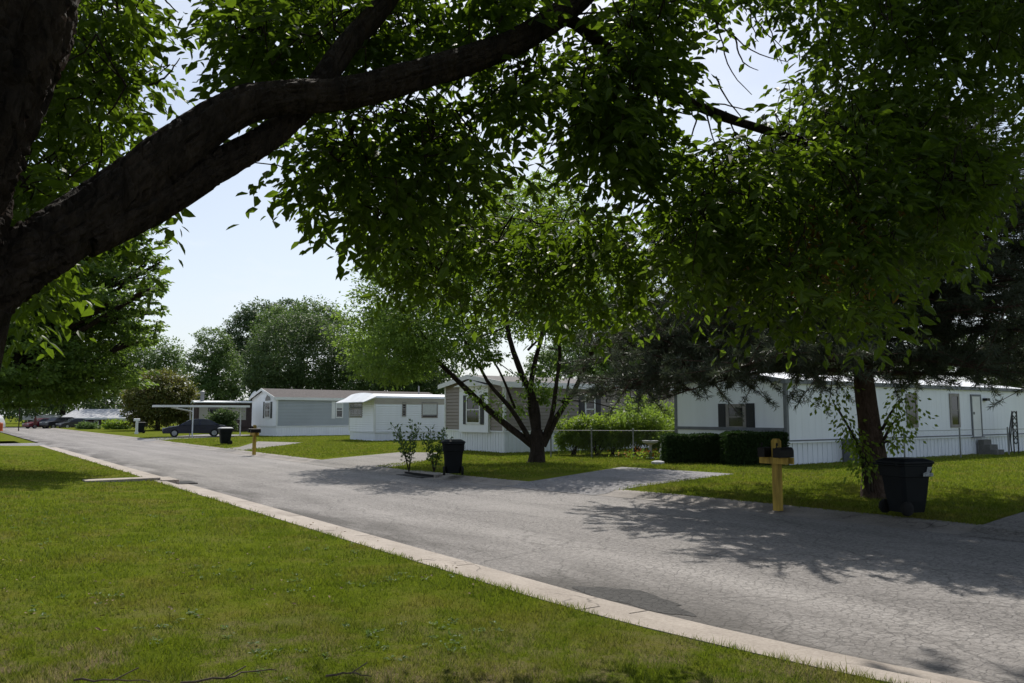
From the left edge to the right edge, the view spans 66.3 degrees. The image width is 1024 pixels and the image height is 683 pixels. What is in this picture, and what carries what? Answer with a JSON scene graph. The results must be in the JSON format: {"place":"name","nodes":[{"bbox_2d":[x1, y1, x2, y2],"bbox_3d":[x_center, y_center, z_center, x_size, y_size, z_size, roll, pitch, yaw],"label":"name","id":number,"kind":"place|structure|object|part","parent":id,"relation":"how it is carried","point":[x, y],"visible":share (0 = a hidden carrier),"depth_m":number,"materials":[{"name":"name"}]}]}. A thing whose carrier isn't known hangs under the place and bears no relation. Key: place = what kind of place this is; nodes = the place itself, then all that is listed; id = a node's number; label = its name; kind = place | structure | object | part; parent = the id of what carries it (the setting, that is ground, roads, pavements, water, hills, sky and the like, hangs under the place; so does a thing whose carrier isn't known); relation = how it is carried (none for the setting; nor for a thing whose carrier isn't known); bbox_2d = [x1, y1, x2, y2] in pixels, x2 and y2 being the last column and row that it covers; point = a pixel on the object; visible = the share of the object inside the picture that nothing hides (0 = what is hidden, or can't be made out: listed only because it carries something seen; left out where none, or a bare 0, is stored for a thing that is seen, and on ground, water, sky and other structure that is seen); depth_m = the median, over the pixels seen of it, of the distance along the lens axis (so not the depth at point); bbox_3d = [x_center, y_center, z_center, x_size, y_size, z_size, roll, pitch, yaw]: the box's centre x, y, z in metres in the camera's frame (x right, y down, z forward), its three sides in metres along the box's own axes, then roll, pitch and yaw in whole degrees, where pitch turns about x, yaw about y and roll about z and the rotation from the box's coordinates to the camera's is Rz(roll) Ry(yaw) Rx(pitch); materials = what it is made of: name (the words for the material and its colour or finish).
{"place":"outdoors","nodes":[
{"label":"outdoors","id":0,"kind":"place"},
{"bbox_2d":[0,434,22,440],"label":"lawn","id":1,"kind":"structure","parent":0,"point":[5,438],"depth_m":59.31,"materials":[{"name":"green plant"}]},
{"bbox_2d":[0,443,51,446],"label":"side road","id":2,"kind":"structure","parent":0,"point":[20,444],"depth_m":50.66,"materials":[{"name":"concrete"}]},
{"bbox_2d":[0,416,178,443],"bbox_3d":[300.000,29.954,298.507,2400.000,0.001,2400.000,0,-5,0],"label":"ground","id":3,"kind":"structure","parent":0,"point":[13,423],"depth_m":134.21,"materials":[{"name":"green plant"}]},
{"bbox_2d":[22,415,63,426],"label":"mobile home","id":4,"kind":"object","parent":3,"relation":"on","point":[29,419],"visible":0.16,"depth_m":128.83,"materials":[{"name":"grey metal"}]},
{"bbox_2d":[0,352,128,420],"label":"broadleaf tree","id":5,"kind":"object","parent":3,"relation":"on","point":[87,404],"visible":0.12,"depth_m":129.52,"materials":[{"name":"green plant"}]},
{"bbox_2d":[3,366,993,422],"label":"distant trees","id":6,"kind":"object","parent":3,"relation":"on","point":[461,371],"depth_m":183.00,"materials":[{"name":"green plant"}]},
{"bbox_2d":[136,434,246,441],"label":"driveway","id":7,"kind":"structure","parent":0,"point":[185,437],"depth_m":61.74,"materials":[{"name":"concrete"}]},
{"bbox_2d":[162,419,226,436],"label":"parked car","id":8,"kind":"object","parent":7,"relation":"on","point":[210,427],"visible":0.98,"depth_m":64.08,"materials":[{"name":"blue paint"}]},
{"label":"window","id":9,"kind":"part","parent":8,"relation":"part of","materials":[{"name":"black glass"}]},
{"bbox_2d":[152,405,249,436],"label":"carport","id":10,"kind":"object","parent":7,"relation":"on","point":[190,406],"visible":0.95,"depth_m":63.76,"materials":[{"name":"white metal"}]},
{"bbox_2d":[210,441,302,451],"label":"driveway","id":11,"kind":"structure","parent":0,"point":[260,444],"depth_m":45.54,"materials":[{"name":"grey concrete"}]},
{"bbox_2d":[300,452,436,470],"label":"driveway","id":12,"kind":"structure","parent":0,"point":[365,462],"depth_m":30.59,"materials":[{"name":"grey concrete"}]},
{"bbox_2d":[0,446,946,682],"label":"lawn","id":13,"kind":"structure","parent":0,"point":[246,607],"depth_m":6.77,"materials":[{"name":"green plant"}]},
{"bbox_2d":[0,172,174,412],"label":"maple tree","id":14,"kind":"object","parent":13,"relation":"on","point":[82,362],"visible":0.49,"depth_m":23.36,"materials":[{"name":"green plant"}]},
{"bbox_2d":[73,667,150,681],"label":"fallen twig","id":15,"kind":"object","parent":13,"relation":"on","point":[90,680],"visible":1,"depth_m":4.57,"materials":[{"name":"brown wood"}]},
{"bbox_2d":[180,666,276,682],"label":"fallen twig","id":16,"kind":"object","parent":13,"relation":"on","point":[210,678],"visible":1,"depth_m":4.62,"materials":[{"name":"brown wood"}]},
{"bbox_2d":[0,514,473,633],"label":"fallen leaves","id":17,"kind":"object","parent":13,"relation":"on","point":[190,575],"visible":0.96,"depth_m":7.59,"materials":[{"name":"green plant"}]},
{"bbox_2d":[4,510,502,681],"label":"weeds","id":18,"kind":"object","parent":13,"relation":"on","point":[259,649],"visible":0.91,"depth_m":6.37,"materials":[{"name":"green plant"}]},
{"bbox_2d":[325,662,371,676],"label":"fallen twig","id":19,"kind":"object","parent":13,"relation":"on","point":[337,674],"visible":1,"depth_m":4.67,"materials":[{"name":"brown wood"}]},
{"bbox_2d":[0,0,1023,389],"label":"shade tree","id":20,"kind":"object","parent":13,"relation":"on","point":[66,212],"visible":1,"depth_m":5.48,"materials":[{"name":"green plant"}]},
{"bbox_2d":[0,427,1023,682],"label":"road","id":21,"kind":"structure","parent":0,"point":[944,603],"depth_m":10.88,"materials":[{"name":"grey asphalt"}]},
{"bbox_2d":[0,415,4,427],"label":"parked car","id":22,"kind":"object","parent":21,"relation":"on","point":[2,420],"visible":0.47,"depth_m":94.17,"materials":[{"name":"white paint"}]},
{"bbox_2d":[22,418,55,428],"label":"parked car","id":23,"kind":"object","parent":21,"relation":"on","point":[29,425],"visible":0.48,"depth_m":110.69,"materials":[{"name":"red paint"}]},
{"bbox_2d":[39,417,73,427],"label":"parked car","id":24,"kind":"object","parent":21,"relation":"on","point":[51,422],"visible":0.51,"depth_m":111.04,"materials":[{"name":"paint"}]},
{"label":"window","id":25,"kind":"part","parent":24,"relation":"part of","materials":[{"name":"black glass"}]},
{"bbox_2d":[39,445,982,682],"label":"kerb","id":26,"kind":"structure","parent":21,"relation":"on","point":[657,621],"depth_m":7.54,"materials":[{"name":"concrete"}]},
{"bbox_2d":[83,476,197,484],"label":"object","id":27,"kind":"object","parent":26,"relation":"in","point":[169,479],"visible":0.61,"depth_m":21.08,"materials":[{"name":"concrete"}]},
{"bbox_2d":[46,427,980,534],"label":"kerb","id":28,"kind":"structure","parent":21,"relation":"on","point":[947,527],"depth_m":16.42,"materials":[{"name":"concrete"}]},
{"bbox_2d":[248,425,260,454],"bbox_3d":[-12.150,4.632,36.917,0.462,1.402,0.634,4,-7,-36],"label":"mailbox post","id":29,"kind":"object","parent":28,"relation":"on","point":[254,431],"visible":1,"depth_m":36.85,"materials":[{"name":"yellow wood"}]},
{"bbox_2d":[396,470,448,477],"bbox_3d":[-2.825,4.191,24.610,0.970,0.148,2.000,4,-7,-36],"label":"storm drain","id":30,"kind":"object","parent":28,"relation":"in","point":[421,474],"visible":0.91,"depth_m":24.40,"materials":[{"name":"metal"}]},
{"bbox_2d":[757,439,793,510],"bbox_3d":[5.209,2.619,15.445,0.462,1.402,0.634,4,-7,-36],"label":"mailbox post","id":31,"kind":"object","parent":28,"relation":"on","point":[776,455],"visible":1,"depth_m":15.39,"materials":[{"name":"yellow wood"}]},
{"bbox_2d":[572,586,696,616],"bbox_3d":[1.292,2.667,8.131,0.615,0.001,1.718,4,-7,-36],"label":"road patch","id":32,"kind":"object","parent":21,"relation":"on","point":[644,600],"visible":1,"depth_m":8.14,"materials":[{"name":"grey asphalt"}]},
{"bbox_2d":[2,0,1023,415],"label":"sky","id":33,"kind":"structure","parent":0,"point":[221,268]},
{"bbox_2d":[41,425,1023,524],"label":"lawn","id":34,"kind":"structure","parent":0,"point":[149,432],"depth_m":24.67,"materials":[{"name":"green plant"}]},
{"bbox_2d":[55,419,92,427],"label":"parked car","id":35,"kind":"object","parent":34,"relation":"on","point":[68,423],"visible":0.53,"depth_m":110.04,"materials":[{"name":"paint"}]},
{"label":"window","id":36,"kind":"part","parent":35,"relation":"part of","materials":[{"name":"black glass"}]},
{"bbox_2d":[74,420,101,428],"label":"garden shrub","id":37,"kind":"object","parent":34,"relation":"on","point":[86,425],"visible":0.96,"depth_m":98.03,"materials":[{"name":"green plant"}]},
{"bbox_2d":[62,409,147,426],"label":"mobile home","id":38,"kind":"object","parent":34,"relation":"on","point":[95,415],"visible":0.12,"depth_m":116.12,"materials":[{"name":"white metal"}]},
{"bbox_2d":[100,418,131,429],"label":"garden shrub","id":39,"kind":"object","parent":34,"relation":"on","point":[117,424],"visible":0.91,"depth_m":96.70,"materials":[{"name":"green plant"}]},
{"bbox_2d":[134,419,139,433],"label":"mailbox post","id":40,"kind":"object","parent":34,"relation":"on","point":[136,427],"visible":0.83,"depth_m":73.34,"materials":[{"name":"grey wood"}]},
{"bbox_2d":[138,422,145,432],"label":"wheelie bin","id":41,"kind":"object","parent":34,"relation":"on","point":[141,426],"visible":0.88,"depth_m":76.39,"materials":[{"name":"plastic"}]},
{"bbox_2d":[106,333,193,381],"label":"broadleaf tree","id":42,"kind":"object","parent":34,"relation":"on","point":[171,357],"visible":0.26,"depth_m":129.04,"materials":[{"name":"green plant"}]},
{"bbox_2d":[111,366,199,429],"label":"broadleaf tree","id":43,"kind":"object","parent":34,"relation":"on","point":[171,389],"visible":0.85,"depth_m":90.33,"materials":[{"name":"green plant"}]},
{"bbox_2d":[178,326,251,400],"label":"broadleaf tree","id":44,"kind":"object","parent":34,"relation":"on","point":[221,386],"visible":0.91,"depth_m":103.86,"materials":[{"name":"green plant"}]},
{"bbox_2d":[191,391,252,430],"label":"mobile home","id":45,"kind":"object","parent":34,"relation":"on","point":[246,418],"visible":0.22,"depth_m":85.76,"materials":[{"name":"brown"}]},
{"bbox_2d":[209,408,225,413],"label":"window","id":46,"kind":"structure","parent":45,"relation":"in","point":[211,410],"depth_m":84.85,"materials":[{"name":"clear glass"}]},
{"bbox_2d":[203,407,244,429],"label":"garden shrub","id":47,"kind":"object","parent":34,"relation":"on","point":[226,417],"visible":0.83,"depth_m":76.07,"materials":[{"name":"green plant"}]},
{"bbox_2d":[218,427,233,444],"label":"wheelie bin","id":48,"kind":"object","parent":34,"relation":"on","point":[225,433],"visible":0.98,"depth_m":47.07,"materials":[{"name":"plastic"}]},
{"bbox_2d":[217,296,309,400],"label":"broadleaf tree","id":49,"kind":"object","parent":34,"relation":"on","point":[243,318],"visible":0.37,"depth_m":125.08,"materials":[{"name":"green plant"}]},
{"bbox_2d":[247,295,356,365],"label":"broadleaf tree","id":50,"kind":"object","parent":34,"relation":"on","point":[279,311],"visible":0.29,"depth_m":117.13,"materials":[{"name":"green plant"}]},
{"bbox_2d":[236,309,369,396],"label":"broadleaf tree","id":51,"kind":"object","parent":34,"relation":"on","point":[322,375],"visible":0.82,"depth_m":93.76,"materials":[{"name":"green plant"}]},
{"bbox_2d":[248,388,433,435],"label":"mobile home","id":52,"kind":"object","parent":34,"relation":"on","point":[291,412],"visible":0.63,"depth_m":67.81,"materials":[{"name":"grey metal"}]},
{"bbox_2d":[264,402,270,417],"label":"window","id":53,"kind":"structure","parent":52,"relation":"in","point":[267,404],"depth_m":66.87,"materials":[{"name":"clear glass"}]},
{"bbox_2d":[335,403,342,417],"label":"window","id":54,"kind":"structure","parent":52,"relation":"in","point":[338,405],"depth_m":69.47,"materials":[{"name":"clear glass"}]},
{"bbox_2d":[336,386,445,440],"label":"mobile home","id":55,"kind":"object","parent":34,"relation":"on","point":[372,416],"visible":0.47,"depth_m":55.23,"materials":[{"name":"white plastic"}]},
{"bbox_2d":[349,402,362,417],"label":"window","id":56,"kind":"structure","parent":55,"relation":"in","point":[355,411],"depth_m":56.36,"materials":[{"name":"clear glass"}]},
{"bbox_2d":[402,402,405,416],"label":"window","id":57,"kind":"structure","parent":55,"relation":"in","point":[403,405],"depth_m":55.02,"materials":[{"name":"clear glass"}]},
{"bbox_2d":[421,402,437,417],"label":"window","id":58,"kind":"structure","parent":55,"relation":"in","point":[428,410],"depth_m":56.15,"materials":[{"name":"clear glass"}]},
{"bbox_2d":[336,305,468,394],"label":"broadleaf tree","id":59,"kind":"object","parent":34,"relation":"on","point":[430,386],"visible":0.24,"depth_m":90.25,"materials":[{"name":"green plant"}]},
{"bbox_2d":[388,419,421,471],"bbox_3d":[-3.414,3.327,25.179,1.220,1.724,0.809,0,-5,0],"label":"sapling","id":60,"kind":"object","parent":34,"relation":"on","point":[399,436],"visible":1,"depth_m":25.13,"materials":[{"name":"green plant"}]},
{"bbox_2d":[416,426,453,471],"bbox_3d":[-2.450,3.401,24.950,0.913,1.534,1.007,-4,-7,38],"label":"sapling","id":61,"kind":"object","parent":34,"relation":"on","point":[438,450],"visible":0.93,"depth_m":24.90,"materials":[{"name":"green plant"}]},
{"bbox_2d":[441,439,465,474],"bbox_3d":[-1.759,3.453,23.435,0.710,1.040,0.898,1,-5,-6],"label":"wheelie bin","id":62,"kind":"object","parent":34,"relation":"on","point":[453,449],"visible":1,"depth_m":23.16,"materials":[{"name":"plastic"}]},
{"bbox_2d":[318,168,665,462],"bbox_3d":[-0.536,-1.280,29.225,12.792,11.906,10.912,2,-6,-17],"label":"multi stemmed tree","id":63,"kind":"object","parent":34,"relation":"on","point":[390,341],"visible":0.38,"depth_m":29.06,"materials":[{"name":"green plant"}]},
{"bbox_2d":[438,375,673,452],"bbox_3d":[6.635,4.172,45.056,21.660,3.943,5.975,4,-7,-35],"label":"mobile home","id":64,"kind":"object","parent":34,"relation":"on","point":[472,430],"visible":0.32,"depth_m":38.73,"materials":[{"name":"beige metal"}]},
{"bbox_2d":[466,395,479,423],"bbox_3d":[-1.916,3.375,38.791,0.065,1.408,1.295,4,-7,-35],"label":"window","id":65,"kind":"structure","parent":64,"relation":"in","point":[471,417],"depth_m":38.86,"materials":[{"name":"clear glass"}]},
{"bbox_2d":[584,395,595,416],"bbox_3d":[3.965,3.445,39.883,0.701,1.495,0.065,4,-7,-35],"label":"window","id":66,"kind":"structure","parent":64,"relation":"in","point":[592,405],"depth_m":39.89,"materials":[{"name":"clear glass"}]},
{"bbox_2d":[524,337,607,379],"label":"broadleaf tree","id":67,"kind":"object","parent":34,"relation":"on","point":[549,354],"visible":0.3,"depth_m":94.93,"materials":[{"name":"green plant"}]},
{"bbox_2d":[553,411,599,454],"bbox_3d":[2.849,4.077,34.803,2.203,2.036,1.961,0,-5,0],"label":"garden shrub","id":68,"kind":"object","parent":34,"relation":"on","point":[561,439],"visible":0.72,"depth_m":34.55,"materials":[{"name":"green plant"}]},
{"bbox_2d":[574,412,630,455],"bbox_3d":[4.009,4.095,34.447,2.994,2.025,2.063,0,-5,0],"label":"garden shrub","id":69,"kind":"object","parent":34,"relation":"on","point":[604,424],"visible":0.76,"depth_m":34.13,"materials":[{"name":"green plant"}]},
{"bbox_2d":[550,428,658,456],"bbox_3d":[4.177,4.278,32.665,5.249,1.320,0.068,-1,-5,13],"label":"wire fence","id":70,"kind":"object","parent":34,"relation":"on","point":[632,436],"visible":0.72,"depth_m":32.78,"materials":[{"name":"metal"}]},
{"bbox_2d":[588,409,636,454],"bbox_3d":[4.628,3.936,35.394,2.817,2.431,2.230,-2,-6,17],"label":"garden shrub","id":71,"kind":"object","parent":34,"relation":"on","point":[619,413],"visible":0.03,"depth_m":35.34,"materials":[{"name":"green plant"}]},
{"bbox_2d":[589,345,661,376],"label":"broadleaf tree","id":72,"kind":"object","parent":34,"relation":"on","point":[603,366],"visible":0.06,"depth_m":83.34,"materials":[{"name":"green plant"}]},
{"bbox_2d":[607,446,659,459],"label":"flower clump","id":73,"kind":"object","parent":34,"relation":"on","point":[642,455],"visible":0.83,"depth_m":31.46,"materials":[{"name":"green plant"}]},
{"bbox_2d":[611,394,674,454],"bbox_3d":[6.137,3.700,34.689,3.492,2.776,2.374,3,-6,-28],"label":"garden shrub","id":74,"kind":"object","parent":34,"relation":"on","point":[653,421],"visible":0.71,"depth_m":34.12,"materials":[{"name":"green plant"}]},
{"bbox_2d":[621,394,674,424],"bbox_3d":[6.846,3.807,36.934,3.721,2.988,3.292,0,-5,0],"label":"garden shrub","id":75,"kind":"object","parent":34,"relation":"on","point":[666,407],"visible":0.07,"depth_m":36.61,"materials":[{"name":"green plant"}]},
{"bbox_2d":[642,440,657,458],"bbox_3d":[5.596,4.379,31.711,0.660,0.740,0.650,0,-5,0],"label":"bird bath","id":76,"kind":"object","parent":34,"relation":"on","point":[650,443],"visible":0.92,"depth_m":31.62,"materials":[{"name":"grey concrete"}]},
{"bbox_2d":[651,460,664,463],"bbox_3d":[5.305,4.410,28.447,0.485,0.170,0.492,0,-5,0],"label":"stepping stone","id":77,"kind":"object","parent":34,"relation":"on","point":[656,461],"visible":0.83,"depth_m":28.29,"materials":[{"name":"white stone"}]},
{"bbox_2d":[648,421,674,455],"bbox_3d":[6.930,4.152,33.682,2.243,1.693,1.548,0,-5,0],"label":"garden shrub","id":78,"kind":"object","parent":34,"relation":"on","point":[669,428],"visible":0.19,"depth_m":33.53,"materials":[{"name":"green plant"}]},
{"bbox_2d":[659,432,721,462],"bbox_3d":[6.782,4.003,29.306,2.457,1.223,1.304,0,-5,0],"label":"clipped hedge","id":79,"kind":"object","parent":34,"relation":"on","point":[694,447],"visible":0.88,"depth_m":28.83,"materials":[{"name":"green plant"}]},
{"bbox_2d":[718,430,789,465],"bbox_3d":[8.683,3.826,28.130,2.438,1.341,1.186,0,-5,0],"label":"clipped hedge","id":80,"kind":"object","parent":34,"relation":"on","point":[738,447],"visible":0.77,"depth_m":27.71,"materials":[{"name":"green plant"}]},
{"bbox_2d":[559,89,1023,499],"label":"pine tree","id":81,"kind":"object","parent":34,"relation":"on","point":[680,355],"visible":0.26,"depth_m":15.37,"materials":[{"name":"green plant"}]},
{"bbox_2d":[674,373,1023,464],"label":"mobile home","id":82,"kind":"object","parent":34,"relation":"on","point":[812,438],"visible":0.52,"depth_m":31.52,"materials":[{"name":"white metal"}]},
{"bbox_2d":[725,404,746,426],"bbox_3d":[8.480,2.855,29.656,0.065,0.979,0.938,4,-7,-35],"label":"window","id":83,"kind":"structure","parent":82,"relation":"in","point":[731,421],"depth_m":29.70,"materials":[{"name":"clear glass"}]},
{"bbox_2d":[905,394,918,427],"bbox_3d":[16.678,2.886,32.702,0.869,1.393,0.065,4,-7,-35],"label":"window","id":84,"kind":"structure","parent":82,"relation":"in","point":[910,412],"depth_m":32.70,"materials":[{"name":"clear glass"}]},
{"bbox_2d":[949,393,960,427],"bbox_3d":[19.619,3.056,34.754,0.848,1.502,0.065,4,-7,-35],"label":"window","id":85,"kind":"structure","parent":82,"relation":"in","point":[954,402],"depth_m":34.74,"materials":[{"name":"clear glass"}]},
{"bbox_2d":[972,396,981,436],"bbox_3d":[21.252,3.419,35.843,0.791,1.833,0.100,4,-7,-35],"label":"door","id":86,"kind":"structure","parent":82,"relation":"in","point":[975,399],"depth_m":35.85,"materials":[{"name":"metal"}]},
{"bbox_2d":[843,439,858,461],"bbox_3d":[12.971,4.169,29.574,0.700,0.960,0.580,4,-7,-35],"label":"utility cabinet","id":87,"kind":"object","parent":34,"relation":"on","point":[847,454],"visible":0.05,"depth_m":29.47,"materials":[{"name":"grey metal"}]},
{"bbox_2d":[873,457,933,515],"bbox_3d":[7.058,2.599,14.114,0.862,0.998,0.682,2,-6,-18],"label":"wheelie bin","id":88,"kind":"object","parent":34,"relation":"on","point":[905,481],"visible":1,"depth_m":13.90,"materials":[{"name":"plastic"}]},
{"bbox_2d":[903,427,1023,458],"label":"wire fence","id":89,"kind":"object","parent":34,"relation":"on","point":[959,435],"visible":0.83,"depth_m":32.46,"materials":[{"name":"metal"}]},
{"bbox_2d":[915,312,1023,387],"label":"broadleaf tree","id":90,"kind":"object","parent":34,"relation":"on","point":[1016,385],"visible":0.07,"depth_m":57.34,"materials":[{"name":"green plant"}]},
{"bbox_2d":[978,439,1003,454],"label":"door steps","id":91,"kind":"structure","parent":34,"relation":"on","point":[983,445],"depth_m":35.41,"materials":[{"name":"concrete"}]},
{"bbox_2d":[1009,411,1019,453],"bbox_3d":[22.790,4.186,35.668,1.003,2.065,0.060,4,-7,-35],"label":"iron trellis","id":92,"kind":"object","parent":34,"relation":"on","point":[1011,426],"visible":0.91,"depth_m":35.70,"materials":[{"name":"black metal"}]},
{"bbox_2d":[504,467,729,494],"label":"driveway","id":93,"kind":"structure","parent":0,"point":[605,481],"depth_m":21.54,"materials":[{"name":"concrete"}]},
{"bbox_2d":[957,512,1023,541],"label":"driveway","id":94,"kind":"structure","parent":0,"point":[1010,528],"depth_m":12.59,"materials":[{"name":"grey concrete"}]}
]}

